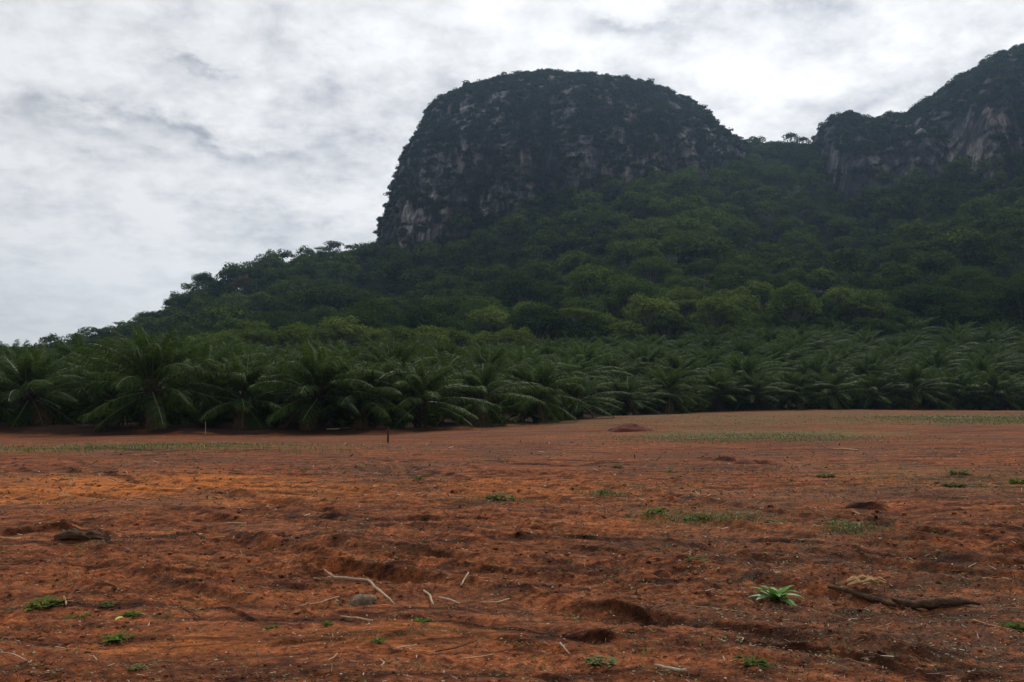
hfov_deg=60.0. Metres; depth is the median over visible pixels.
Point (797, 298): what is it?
forest tree
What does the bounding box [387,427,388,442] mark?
stake
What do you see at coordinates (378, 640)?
weed
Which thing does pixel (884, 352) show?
oil palm
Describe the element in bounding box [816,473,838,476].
weed
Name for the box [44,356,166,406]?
oil palm
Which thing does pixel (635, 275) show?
forest tree
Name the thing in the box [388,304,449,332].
forest tree
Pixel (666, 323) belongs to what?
forest tree
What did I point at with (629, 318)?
forest tree
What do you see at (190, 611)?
stick
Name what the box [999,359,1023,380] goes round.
oil palm
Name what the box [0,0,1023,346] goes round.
sky
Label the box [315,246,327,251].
forest tree
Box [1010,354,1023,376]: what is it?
oil palm
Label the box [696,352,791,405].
oil palm
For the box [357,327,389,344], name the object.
broadleaf tree
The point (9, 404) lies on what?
oil palm
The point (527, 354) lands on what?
oil palm
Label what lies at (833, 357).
oil palm
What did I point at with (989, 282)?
forest tree
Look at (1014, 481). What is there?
weed
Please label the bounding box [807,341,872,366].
oil palm
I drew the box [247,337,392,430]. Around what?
oil palm
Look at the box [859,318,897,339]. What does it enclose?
young tree
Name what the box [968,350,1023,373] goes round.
oil palm
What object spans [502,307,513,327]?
forest tree
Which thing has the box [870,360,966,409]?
oil palm
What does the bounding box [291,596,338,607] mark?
stick
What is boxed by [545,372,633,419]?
oil palm
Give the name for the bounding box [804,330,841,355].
oil palm
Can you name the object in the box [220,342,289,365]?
oil palm
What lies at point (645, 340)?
oil palm
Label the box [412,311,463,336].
forest tree
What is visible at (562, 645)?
stick
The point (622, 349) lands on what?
oil palm
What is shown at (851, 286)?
forest tree
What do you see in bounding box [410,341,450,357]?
oil palm
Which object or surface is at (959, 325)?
oil palm
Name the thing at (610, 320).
forest tree
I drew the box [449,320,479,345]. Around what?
forest tree
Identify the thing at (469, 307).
forest tree
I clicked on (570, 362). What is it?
oil palm
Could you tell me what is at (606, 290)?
forest tree
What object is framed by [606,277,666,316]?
forest tree
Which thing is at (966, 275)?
forest tree
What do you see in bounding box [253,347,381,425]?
oil palm
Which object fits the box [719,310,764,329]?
forest tree
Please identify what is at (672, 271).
forest tree
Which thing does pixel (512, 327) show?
forest tree
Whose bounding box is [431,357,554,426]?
oil palm
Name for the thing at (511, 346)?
oil palm
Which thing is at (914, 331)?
oil palm
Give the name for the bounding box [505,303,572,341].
forest tree
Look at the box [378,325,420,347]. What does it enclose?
broadleaf tree
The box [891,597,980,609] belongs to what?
rotten log
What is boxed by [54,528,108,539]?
uprooted stump
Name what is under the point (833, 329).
oil palm
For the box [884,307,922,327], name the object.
forest tree
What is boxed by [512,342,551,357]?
oil palm
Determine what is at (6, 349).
oil palm
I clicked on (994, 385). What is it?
oil palm
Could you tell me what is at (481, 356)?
oil palm
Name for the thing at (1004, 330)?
oil palm
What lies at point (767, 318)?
forest tree
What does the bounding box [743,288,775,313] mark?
forest tree
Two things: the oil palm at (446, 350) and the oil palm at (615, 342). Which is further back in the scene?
the oil palm at (615, 342)
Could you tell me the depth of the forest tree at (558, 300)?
220.11 m
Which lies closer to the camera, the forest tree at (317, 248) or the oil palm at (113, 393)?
the oil palm at (113, 393)
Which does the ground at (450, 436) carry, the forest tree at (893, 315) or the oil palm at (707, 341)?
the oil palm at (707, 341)
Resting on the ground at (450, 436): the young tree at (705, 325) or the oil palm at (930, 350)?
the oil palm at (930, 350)
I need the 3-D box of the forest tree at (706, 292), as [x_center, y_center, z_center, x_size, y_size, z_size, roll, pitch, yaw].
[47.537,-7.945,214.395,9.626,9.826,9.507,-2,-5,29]
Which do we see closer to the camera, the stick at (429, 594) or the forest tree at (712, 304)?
the stick at (429, 594)
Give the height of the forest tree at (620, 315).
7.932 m
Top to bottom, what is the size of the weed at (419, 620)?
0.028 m
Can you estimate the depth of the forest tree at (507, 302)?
232.64 m
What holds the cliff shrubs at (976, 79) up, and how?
on the mountain at (967, 135)
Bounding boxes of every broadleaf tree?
[174,335,196,342]
[207,331,246,349]
[221,319,278,347]
[261,328,299,352]
[272,321,325,349]
[315,315,373,348]
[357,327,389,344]
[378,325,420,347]
[411,324,449,342]
[438,326,472,346]
[468,330,505,347]
[496,326,535,345]
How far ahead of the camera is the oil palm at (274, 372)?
75.03 m
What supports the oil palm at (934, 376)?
on the ground at (450, 436)
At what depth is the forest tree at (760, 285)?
211.94 m
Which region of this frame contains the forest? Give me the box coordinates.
[17,132,1023,351]
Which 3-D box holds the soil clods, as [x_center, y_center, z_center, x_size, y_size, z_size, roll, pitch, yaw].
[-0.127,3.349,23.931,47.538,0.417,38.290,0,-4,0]
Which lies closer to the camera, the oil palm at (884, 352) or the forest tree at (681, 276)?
the oil palm at (884, 352)
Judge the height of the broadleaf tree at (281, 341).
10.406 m
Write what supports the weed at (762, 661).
on the ground at (450, 436)
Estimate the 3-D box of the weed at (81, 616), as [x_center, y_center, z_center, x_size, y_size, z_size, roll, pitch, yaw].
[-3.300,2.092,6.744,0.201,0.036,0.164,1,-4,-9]
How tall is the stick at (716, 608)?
0.030 m
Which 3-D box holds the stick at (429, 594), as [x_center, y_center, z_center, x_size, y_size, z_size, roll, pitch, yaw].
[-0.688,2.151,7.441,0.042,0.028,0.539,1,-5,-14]
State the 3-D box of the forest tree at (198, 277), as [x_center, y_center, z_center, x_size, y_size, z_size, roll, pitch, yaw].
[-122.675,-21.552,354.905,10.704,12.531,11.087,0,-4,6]
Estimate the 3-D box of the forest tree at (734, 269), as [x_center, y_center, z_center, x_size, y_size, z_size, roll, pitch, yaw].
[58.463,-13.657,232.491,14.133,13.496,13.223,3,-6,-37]
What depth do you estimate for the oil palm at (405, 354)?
75.94 m
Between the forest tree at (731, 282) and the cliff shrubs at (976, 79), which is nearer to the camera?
the forest tree at (731, 282)
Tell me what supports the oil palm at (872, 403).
on the ground at (450, 436)
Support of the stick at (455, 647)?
on the ground at (450, 436)
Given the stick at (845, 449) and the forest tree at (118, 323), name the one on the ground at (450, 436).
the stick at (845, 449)
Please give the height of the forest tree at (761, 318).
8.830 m
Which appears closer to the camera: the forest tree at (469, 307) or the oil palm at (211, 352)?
the oil palm at (211, 352)
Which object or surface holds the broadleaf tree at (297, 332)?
on the ground at (450, 436)
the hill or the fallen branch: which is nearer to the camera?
the fallen branch
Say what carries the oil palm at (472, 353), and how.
on the ground at (450, 436)
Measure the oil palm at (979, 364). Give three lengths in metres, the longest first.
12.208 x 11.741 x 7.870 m
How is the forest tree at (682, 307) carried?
on the hill
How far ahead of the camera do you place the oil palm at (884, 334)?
181.00 m
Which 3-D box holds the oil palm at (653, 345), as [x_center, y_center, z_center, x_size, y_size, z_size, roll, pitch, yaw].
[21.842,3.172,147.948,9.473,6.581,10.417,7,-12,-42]
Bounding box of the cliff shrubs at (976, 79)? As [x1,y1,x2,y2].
[810,43,1023,219]
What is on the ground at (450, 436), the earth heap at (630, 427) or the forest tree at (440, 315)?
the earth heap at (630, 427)
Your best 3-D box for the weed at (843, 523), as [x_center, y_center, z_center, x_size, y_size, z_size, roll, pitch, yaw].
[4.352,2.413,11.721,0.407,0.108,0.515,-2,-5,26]
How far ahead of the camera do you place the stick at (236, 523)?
12.45 m
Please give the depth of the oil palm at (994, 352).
138.45 m
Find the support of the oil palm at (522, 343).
on the ground at (450, 436)
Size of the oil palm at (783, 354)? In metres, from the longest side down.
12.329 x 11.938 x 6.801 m
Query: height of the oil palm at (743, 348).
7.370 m
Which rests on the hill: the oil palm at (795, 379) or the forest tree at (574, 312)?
the forest tree at (574, 312)
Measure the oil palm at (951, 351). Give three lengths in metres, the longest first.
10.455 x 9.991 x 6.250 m
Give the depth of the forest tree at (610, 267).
234.84 m
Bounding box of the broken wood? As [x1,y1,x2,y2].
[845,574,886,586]
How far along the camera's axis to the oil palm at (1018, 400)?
120.73 m
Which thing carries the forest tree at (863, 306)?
on the hill
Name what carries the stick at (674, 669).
on the ground at (450, 436)
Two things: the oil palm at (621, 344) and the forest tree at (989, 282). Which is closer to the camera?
the oil palm at (621, 344)
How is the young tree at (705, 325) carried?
on the hill
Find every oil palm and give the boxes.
[0,339,61,362]
[0,346,128,427]
[0,347,88,421]
[0,349,13,363]
[0,367,20,409]
[15,331,135,404]
[37,349,198,422]
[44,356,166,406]
[62,324,233,430]
[105,331,217,390]
[134,338,265,409]
[155,349,329,428]
[167,352,276,423]
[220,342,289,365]
[228,353,305,412]
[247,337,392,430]
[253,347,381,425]
[284,340,336,351]
[290,354,445,427]
[293,339,356,357]
[304,338,410,395]
[342,336,455,417]
[354,357,501,427]
[381,352,458,398]
[397,349,501,405]
[409,338,478,394]
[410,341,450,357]
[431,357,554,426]
[438,341,539,405]
[450,344,473,352]
[458,344,522,365]
[471,340,527,360]
[489,360,591,422]
[490,345,581,394]
[497,341,540,354]
[503,347,556,365]
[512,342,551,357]
[521,334,581,358]
[534,355,610,403]
[535,351,577,369]
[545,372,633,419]
[547,341,610,374]
[551,338,637,396]
[581,340,615,355]
[586,351,655,385]
[586,374,675,415]
[592,335,629,347]
[602,342,632,361]
[605,343,640,372]
[606,340,669,384]
[617,339,666,347]
[620,340,668,356]
[625,371,694,408]
[630,364,719,413]
[631,332,676,348]
[633,348,706,376]
[637,351,710,394]
[662,333,697,344]
[663,339,704,351]
[671,326,696,337]
[678,330,748,358]
[680,369,756,410]
[681,356,724,386]
[688,344,739,385]
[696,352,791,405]
[710,337,775,361]
[714,349,798,393]
[715,353,747,375]
[720,369,801,410]
[737,324,786,358]
[744,341,813,371]
[760,333,824,371]
[760,369,835,409]
[762,359,801,382]
[769,324,835,362]
[783,353,856,399]
[786,350,863,379]
[797,366,882,409]
[802,345,869,375]
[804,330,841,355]
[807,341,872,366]
[812,323,856,342]
[817,329,854,348]
[824,339,872,359]
[834,349,913,401]
[838,324,857,341]
[838,331,893,351]
[838,370,917,409]
[843,328,893,346]
[848,340,878,352]
[854,341,925,364]
[857,325,898,344]
[861,354,910,385]
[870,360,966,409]
[871,349,918,368]
[873,335,928,352]
[881,331,936,351]
[887,316,942,344]
[891,368,955,402]
[892,327,938,342]
[897,348,967,377]
[904,340,972,373]
[915,330,989,358]
[918,366,1007,409]
[922,321,939,338]
[923,345,972,372]
[924,340,973,362]
[928,323,983,356]
[929,319,985,342]
[933,333,980,356]
[943,355,1022,401]
[946,369,1023,410]
[950,350,1023,379]
[955,344,1023,378]
[959,341,1022,358]
[963,326,1021,351]
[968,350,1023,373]
[969,341,1013,358]
[972,326,1021,352]
[978,319,1023,348]
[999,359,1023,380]
[1005,372,1023,405]
[1006,328,1023,353]
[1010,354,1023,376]
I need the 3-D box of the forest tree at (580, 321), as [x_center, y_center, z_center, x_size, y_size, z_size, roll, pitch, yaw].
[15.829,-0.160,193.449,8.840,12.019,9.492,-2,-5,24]
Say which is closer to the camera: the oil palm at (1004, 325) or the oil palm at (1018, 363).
the oil palm at (1018, 363)
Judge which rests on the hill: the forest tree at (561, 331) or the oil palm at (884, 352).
the forest tree at (561, 331)
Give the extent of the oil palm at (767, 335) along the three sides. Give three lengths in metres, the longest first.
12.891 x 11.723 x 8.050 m
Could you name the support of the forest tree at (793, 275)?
on the hill
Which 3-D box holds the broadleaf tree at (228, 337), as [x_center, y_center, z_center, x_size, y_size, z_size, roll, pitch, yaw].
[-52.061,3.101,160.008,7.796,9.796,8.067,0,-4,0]
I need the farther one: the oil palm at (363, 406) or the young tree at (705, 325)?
the young tree at (705, 325)
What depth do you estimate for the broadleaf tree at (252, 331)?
165.46 m
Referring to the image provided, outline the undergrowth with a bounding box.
[0,367,1023,427]
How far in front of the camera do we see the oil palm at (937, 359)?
132.31 m
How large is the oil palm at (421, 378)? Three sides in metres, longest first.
10.924 x 9.935 x 5.966 m
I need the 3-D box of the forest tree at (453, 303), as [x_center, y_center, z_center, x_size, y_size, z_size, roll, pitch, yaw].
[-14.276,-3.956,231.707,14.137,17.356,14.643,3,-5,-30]
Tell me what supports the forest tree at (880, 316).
on the hill
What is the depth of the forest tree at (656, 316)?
201.75 m
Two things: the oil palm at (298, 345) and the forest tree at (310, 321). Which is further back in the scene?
the forest tree at (310, 321)
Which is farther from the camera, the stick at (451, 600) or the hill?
the hill
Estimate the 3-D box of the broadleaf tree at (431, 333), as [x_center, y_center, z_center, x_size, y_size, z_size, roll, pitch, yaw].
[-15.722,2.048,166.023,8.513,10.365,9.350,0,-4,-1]
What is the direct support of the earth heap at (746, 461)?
on the ground at (450, 436)
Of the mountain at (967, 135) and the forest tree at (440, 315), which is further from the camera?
the mountain at (967, 135)
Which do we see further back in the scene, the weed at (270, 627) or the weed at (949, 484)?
the weed at (949, 484)
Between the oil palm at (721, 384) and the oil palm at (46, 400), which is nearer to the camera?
the oil palm at (46, 400)
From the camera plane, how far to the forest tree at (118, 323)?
313.60 m
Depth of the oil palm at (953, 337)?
160.47 m
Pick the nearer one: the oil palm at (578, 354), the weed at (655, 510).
the weed at (655, 510)
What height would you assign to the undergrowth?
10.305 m
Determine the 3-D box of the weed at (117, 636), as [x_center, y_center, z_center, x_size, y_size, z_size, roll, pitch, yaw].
[-2.738,2.049,6.137,0.224,0.065,0.256,-2,-5,27]
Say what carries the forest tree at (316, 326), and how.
on the hill
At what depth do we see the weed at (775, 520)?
12.30 m
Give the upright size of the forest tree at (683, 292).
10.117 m
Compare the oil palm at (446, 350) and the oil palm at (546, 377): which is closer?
the oil palm at (546, 377)
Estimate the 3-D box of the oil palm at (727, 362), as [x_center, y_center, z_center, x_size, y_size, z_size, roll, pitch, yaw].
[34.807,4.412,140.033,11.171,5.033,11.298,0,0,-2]
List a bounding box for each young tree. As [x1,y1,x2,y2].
[605,330,633,341]
[686,323,720,344]
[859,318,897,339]
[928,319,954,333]
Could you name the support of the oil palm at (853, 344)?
on the ground at (450, 436)
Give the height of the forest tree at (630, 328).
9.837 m
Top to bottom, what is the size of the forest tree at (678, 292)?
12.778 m
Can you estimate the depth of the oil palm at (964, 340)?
167.63 m
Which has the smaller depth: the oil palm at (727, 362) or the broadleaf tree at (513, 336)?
the oil palm at (727, 362)
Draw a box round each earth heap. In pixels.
[608,423,653,431]
[733,459,757,463]
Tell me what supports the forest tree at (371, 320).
on the hill
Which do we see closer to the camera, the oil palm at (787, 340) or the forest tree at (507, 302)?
the oil palm at (787, 340)
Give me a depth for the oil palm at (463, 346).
125.38 m
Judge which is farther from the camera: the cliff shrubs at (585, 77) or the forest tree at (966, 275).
the cliff shrubs at (585, 77)
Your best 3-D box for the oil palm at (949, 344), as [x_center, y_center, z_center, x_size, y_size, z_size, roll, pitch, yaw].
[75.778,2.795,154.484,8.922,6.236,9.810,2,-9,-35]
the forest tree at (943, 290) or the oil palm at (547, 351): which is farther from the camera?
the forest tree at (943, 290)
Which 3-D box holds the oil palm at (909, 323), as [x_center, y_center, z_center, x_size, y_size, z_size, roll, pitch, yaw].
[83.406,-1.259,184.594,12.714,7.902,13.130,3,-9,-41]
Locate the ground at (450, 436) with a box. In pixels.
[0,344,1023,681]
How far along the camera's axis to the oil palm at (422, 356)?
88.91 m
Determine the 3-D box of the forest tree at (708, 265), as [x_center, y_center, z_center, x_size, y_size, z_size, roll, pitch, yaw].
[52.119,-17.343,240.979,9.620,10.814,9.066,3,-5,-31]
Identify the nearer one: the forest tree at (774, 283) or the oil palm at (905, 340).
the oil palm at (905, 340)
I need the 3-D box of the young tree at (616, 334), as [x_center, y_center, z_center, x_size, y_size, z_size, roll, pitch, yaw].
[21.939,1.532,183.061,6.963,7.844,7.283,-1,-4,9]
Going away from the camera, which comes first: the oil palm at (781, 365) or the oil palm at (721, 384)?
the oil palm at (721, 384)
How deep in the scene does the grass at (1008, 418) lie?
16.43 m
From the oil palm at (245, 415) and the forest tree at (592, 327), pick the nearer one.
the oil palm at (245, 415)
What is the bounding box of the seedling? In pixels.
[747,585,804,605]
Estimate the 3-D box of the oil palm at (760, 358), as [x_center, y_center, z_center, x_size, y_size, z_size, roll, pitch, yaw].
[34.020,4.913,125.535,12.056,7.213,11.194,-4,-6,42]
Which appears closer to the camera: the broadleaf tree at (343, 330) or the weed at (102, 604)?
the weed at (102, 604)
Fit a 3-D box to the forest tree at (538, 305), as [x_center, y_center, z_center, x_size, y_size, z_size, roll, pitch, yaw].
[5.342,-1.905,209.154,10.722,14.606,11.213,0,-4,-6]
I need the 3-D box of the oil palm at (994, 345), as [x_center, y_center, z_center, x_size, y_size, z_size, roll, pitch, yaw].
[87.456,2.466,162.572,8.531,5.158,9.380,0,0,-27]
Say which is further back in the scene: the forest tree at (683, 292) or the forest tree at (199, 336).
the forest tree at (683, 292)
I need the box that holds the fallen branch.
[324,569,394,604]
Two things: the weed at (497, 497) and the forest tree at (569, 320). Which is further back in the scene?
the forest tree at (569, 320)
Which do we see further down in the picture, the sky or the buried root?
the buried root
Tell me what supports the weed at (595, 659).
on the ground at (450, 436)
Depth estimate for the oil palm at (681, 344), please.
160.78 m
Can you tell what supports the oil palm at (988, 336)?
on the ground at (450, 436)
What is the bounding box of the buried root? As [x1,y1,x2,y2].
[827,585,896,606]
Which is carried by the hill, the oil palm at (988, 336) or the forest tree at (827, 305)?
the forest tree at (827, 305)
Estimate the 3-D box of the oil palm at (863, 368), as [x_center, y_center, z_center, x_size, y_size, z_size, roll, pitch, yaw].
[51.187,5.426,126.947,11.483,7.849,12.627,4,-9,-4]
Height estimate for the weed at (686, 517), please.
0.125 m
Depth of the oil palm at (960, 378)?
118.73 m
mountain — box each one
[377,75,755,259]
[814,52,1023,220]
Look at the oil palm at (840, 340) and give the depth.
167.04 m
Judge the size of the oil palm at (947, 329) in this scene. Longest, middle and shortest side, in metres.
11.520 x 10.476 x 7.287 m
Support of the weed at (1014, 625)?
on the ground at (450, 436)
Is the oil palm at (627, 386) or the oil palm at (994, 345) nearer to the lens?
the oil palm at (627, 386)
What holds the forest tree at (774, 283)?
on the hill
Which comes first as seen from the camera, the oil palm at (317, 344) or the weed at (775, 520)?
the weed at (775, 520)
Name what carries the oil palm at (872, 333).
on the ground at (450, 436)
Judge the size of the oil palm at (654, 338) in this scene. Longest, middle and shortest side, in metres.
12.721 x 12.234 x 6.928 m
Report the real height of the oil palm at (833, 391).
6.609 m
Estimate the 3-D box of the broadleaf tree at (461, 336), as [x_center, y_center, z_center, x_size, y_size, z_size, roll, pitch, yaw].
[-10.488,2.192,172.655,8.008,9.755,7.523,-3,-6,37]
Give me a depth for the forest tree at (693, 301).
208.34 m
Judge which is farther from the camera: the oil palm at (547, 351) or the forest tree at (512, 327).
the forest tree at (512, 327)
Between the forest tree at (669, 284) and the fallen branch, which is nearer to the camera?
the fallen branch
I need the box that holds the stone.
[348,594,376,605]
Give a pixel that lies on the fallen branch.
(363, 579)
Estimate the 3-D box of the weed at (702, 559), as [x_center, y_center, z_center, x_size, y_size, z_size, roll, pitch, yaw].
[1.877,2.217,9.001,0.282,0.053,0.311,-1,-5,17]
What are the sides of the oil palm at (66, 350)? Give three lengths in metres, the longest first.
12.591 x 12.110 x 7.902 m
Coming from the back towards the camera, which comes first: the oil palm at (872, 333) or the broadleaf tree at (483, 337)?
the oil palm at (872, 333)
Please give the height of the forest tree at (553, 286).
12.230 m
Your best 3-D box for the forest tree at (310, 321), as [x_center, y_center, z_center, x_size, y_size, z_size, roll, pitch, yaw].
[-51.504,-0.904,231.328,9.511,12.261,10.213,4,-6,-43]
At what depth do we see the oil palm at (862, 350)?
160.47 m
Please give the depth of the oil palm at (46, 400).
69.48 m
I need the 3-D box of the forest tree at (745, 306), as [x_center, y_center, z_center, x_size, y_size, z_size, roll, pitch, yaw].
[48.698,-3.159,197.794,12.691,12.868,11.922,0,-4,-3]
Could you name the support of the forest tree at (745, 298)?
on the hill
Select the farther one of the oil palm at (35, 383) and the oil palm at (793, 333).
the oil palm at (793, 333)
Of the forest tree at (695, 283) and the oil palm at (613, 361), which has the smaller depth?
the oil palm at (613, 361)
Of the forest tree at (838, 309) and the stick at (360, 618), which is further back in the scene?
the forest tree at (838, 309)
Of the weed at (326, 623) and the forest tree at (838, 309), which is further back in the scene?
the forest tree at (838, 309)
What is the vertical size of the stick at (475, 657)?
0.028 m
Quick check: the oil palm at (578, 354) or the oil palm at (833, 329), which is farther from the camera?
the oil palm at (833, 329)
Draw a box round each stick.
[0,652,26,660]
[180,606,199,617]
[227,522,246,523]
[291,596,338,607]
[340,616,372,621]
[423,590,433,604]
[435,639,478,651]
[438,596,459,604]
[459,654,493,659]
[481,598,509,602]
[559,642,569,654]
[654,664,686,671]
[678,604,757,613]
[833,448,858,450]
[973,619,1017,630]
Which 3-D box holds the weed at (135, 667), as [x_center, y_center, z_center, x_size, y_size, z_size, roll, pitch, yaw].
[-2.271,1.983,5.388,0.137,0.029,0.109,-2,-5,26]
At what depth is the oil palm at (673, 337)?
183.10 m
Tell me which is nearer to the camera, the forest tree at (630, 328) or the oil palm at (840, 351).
the oil palm at (840, 351)
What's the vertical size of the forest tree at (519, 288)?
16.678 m
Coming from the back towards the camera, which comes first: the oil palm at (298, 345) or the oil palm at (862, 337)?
the oil palm at (862, 337)
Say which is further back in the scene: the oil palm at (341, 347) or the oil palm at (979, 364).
the oil palm at (979, 364)
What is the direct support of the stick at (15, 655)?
on the ground at (450, 436)
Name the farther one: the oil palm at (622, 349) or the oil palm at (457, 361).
the oil palm at (622, 349)
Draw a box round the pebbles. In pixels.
[2,443,1023,681]
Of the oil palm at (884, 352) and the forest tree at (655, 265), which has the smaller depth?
the oil palm at (884, 352)
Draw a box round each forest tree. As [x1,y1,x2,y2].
[113,322,127,324]
[135,311,153,319]
[191,271,215,289]
[192,331,232,344]
[229,275,253,290]
[254,314,295,345]
[299,314,323,325]
[313,316,354,348]
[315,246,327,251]
[329,307,392,349]
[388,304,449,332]
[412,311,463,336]
[431,293,473,319]
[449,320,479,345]
[454,296,508,327]
[465,305,511,334]
[479,324,502,336]
[499,275,540,307]
[500,294,531,310]
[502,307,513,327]
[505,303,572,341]
[506,323,558,340]
[507,300,541,324]
[517,302,548,320]
[536,326,564,340]
[537,282,566,301]
[547,291,577,313]
[558,306,602,337]
[559,292,616,321]
[561,314,578,327]
[563,264,620,300]
[564,313,609,342]
[567,314,604,336]
[577,264,626,297]
[592,273,640,313]
[600,313,624,338]
[604,320,650,339]
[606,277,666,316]
[607,309,627,321]
[612,270,647,284]
[621,292,679,334]
[624,310,652,324]
[632,255,672,282]
[632,308,682,337]
[644,317,675,337]
[646,311,692,340]
[655,293,686,312]
[657,267,682,280]
[659,229,702,258]
[661,273,691,287]
[661,276,688,291]
[663,286,696,313]
[663,286,702,321]
[669,294,705,322]
[685,276,708,296]
[686,294,744,327]
[688,258,720,289]
[693,287,723,310]
[694,224,717,239]
[703,262,760,283]
[705,296,760,319]
[710,275,749,299]
[710,286,760,313]
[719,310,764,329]
[729,280,773,311]
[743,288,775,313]
[744,313,765,327]
[748,277,784,293]
[762,280,822,326]
[764,309,805,322]
[767,313,799,329]
[771,267,820,293]
[799,297,840,323]
[815,304,843,319]
[822,285,869,321]
[830,283,864,296]
[841,288,895,317]
[846,304,873,319]
[864,305,900,321]
[875,295,889,305]
[882,282,942,315]
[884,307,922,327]
[893,283,963,341]
[935,265,992,289]
[948,306,991,328]
[956,274,1009,296]
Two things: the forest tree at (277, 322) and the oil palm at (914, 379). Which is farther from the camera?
the forest tree at (277, 322)
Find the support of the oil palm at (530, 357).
on the ground at (450, 436)
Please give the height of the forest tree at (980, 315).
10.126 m
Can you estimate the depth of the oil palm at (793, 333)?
154.86 m
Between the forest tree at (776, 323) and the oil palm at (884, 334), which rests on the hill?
the forest tree at (776, 323)
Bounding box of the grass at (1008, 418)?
[0,410,1023,681]
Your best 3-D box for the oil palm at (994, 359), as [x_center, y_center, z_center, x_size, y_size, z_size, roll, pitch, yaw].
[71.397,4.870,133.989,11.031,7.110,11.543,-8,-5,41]
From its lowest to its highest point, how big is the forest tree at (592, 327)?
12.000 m
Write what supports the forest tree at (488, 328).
on the hill
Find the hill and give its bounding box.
[132,152,1023,342]
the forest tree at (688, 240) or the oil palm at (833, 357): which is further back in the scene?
the forest tree at (688, 240)
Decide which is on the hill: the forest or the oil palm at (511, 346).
the forest
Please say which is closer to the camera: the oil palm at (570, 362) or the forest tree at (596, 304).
the oil palm at (570, 362)
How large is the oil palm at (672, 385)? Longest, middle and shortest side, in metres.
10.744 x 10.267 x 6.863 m
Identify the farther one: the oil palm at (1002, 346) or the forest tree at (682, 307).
the forest tree at (682, 307)
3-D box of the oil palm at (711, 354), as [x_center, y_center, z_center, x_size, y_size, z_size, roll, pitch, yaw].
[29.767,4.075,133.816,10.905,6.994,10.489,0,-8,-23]
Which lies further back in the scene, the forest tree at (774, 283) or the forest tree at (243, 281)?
the forest tree at (243, 281)
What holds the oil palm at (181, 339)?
on the ground at (450, 436)
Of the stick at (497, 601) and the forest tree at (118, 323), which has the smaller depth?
the stick at (497, 601)
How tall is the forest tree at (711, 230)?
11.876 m
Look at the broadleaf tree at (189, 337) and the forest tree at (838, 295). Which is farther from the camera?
the forest tree at (838, 295)
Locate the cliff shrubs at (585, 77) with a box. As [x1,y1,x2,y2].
[372,68,760,260]
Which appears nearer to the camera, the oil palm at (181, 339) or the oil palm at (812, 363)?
the oil palm at (181, 339)
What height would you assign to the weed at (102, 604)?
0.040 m
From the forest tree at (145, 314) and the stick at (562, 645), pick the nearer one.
the stick at (562, 645)
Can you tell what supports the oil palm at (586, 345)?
on the ground at (450, 436)
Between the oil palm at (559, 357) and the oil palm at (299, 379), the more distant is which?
the oil palm at (559, 357)
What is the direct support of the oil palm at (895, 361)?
on the ground at (450, 436)
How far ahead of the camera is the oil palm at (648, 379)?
110.34 m
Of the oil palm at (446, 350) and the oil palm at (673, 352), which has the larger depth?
the oil palm at (673, 352)
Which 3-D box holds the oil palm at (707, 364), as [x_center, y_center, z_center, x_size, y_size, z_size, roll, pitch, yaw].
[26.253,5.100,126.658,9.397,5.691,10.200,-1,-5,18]
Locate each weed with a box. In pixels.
[21,595,64,609]
[63,613,91,618]
[97,600,119,606]
[101,630,135,643]
[123,609,144,617]
[126,663,149,669]
[265,625,280,628]
[321,620,332,625]
[370,636,386,643]
[413,617,432,622]
[484,492,513,499]
[581,653,618,666]
[642,507,668,514]
[682,513,707,520]
[684,556,710,562]
[733,653,774,666]
[764,519,786,522]
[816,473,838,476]
[828,519,855,524]
[943,481,966,486]
[947,468,969,474]
[997,621,1023,631]
[1006,476,1023,483]
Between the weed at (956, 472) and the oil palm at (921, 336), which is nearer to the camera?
the weed at (956, 472)
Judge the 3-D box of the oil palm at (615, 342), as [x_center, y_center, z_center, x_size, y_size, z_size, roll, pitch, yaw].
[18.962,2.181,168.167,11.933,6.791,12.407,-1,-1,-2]
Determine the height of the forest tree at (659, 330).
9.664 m
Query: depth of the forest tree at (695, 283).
227.12 m
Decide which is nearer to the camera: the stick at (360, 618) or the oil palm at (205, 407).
the stick at (360, 618)
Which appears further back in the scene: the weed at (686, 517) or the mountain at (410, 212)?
the mountain at (410, 212)
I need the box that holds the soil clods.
[0,437,1023,681]
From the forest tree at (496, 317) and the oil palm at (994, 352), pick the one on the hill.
the forest tree at (496, 317)
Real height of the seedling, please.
0.154 m
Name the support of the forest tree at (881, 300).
on the hill
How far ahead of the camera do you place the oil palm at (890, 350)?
146.36 m
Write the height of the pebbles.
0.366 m
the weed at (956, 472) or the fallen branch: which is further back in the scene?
the weed at (956, 472)
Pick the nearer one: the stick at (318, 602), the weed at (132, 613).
the weed at (132, 613)
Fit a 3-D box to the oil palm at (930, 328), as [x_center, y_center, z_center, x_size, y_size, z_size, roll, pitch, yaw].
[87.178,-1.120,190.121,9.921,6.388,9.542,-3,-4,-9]
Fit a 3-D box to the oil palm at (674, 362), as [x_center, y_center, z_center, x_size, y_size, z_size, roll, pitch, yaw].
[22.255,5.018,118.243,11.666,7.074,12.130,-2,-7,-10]
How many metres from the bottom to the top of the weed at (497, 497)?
0.136 m
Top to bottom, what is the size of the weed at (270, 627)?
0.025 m
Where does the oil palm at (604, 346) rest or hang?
on the ground at (450, 436)
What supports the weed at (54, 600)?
on the ground at (450, 436)

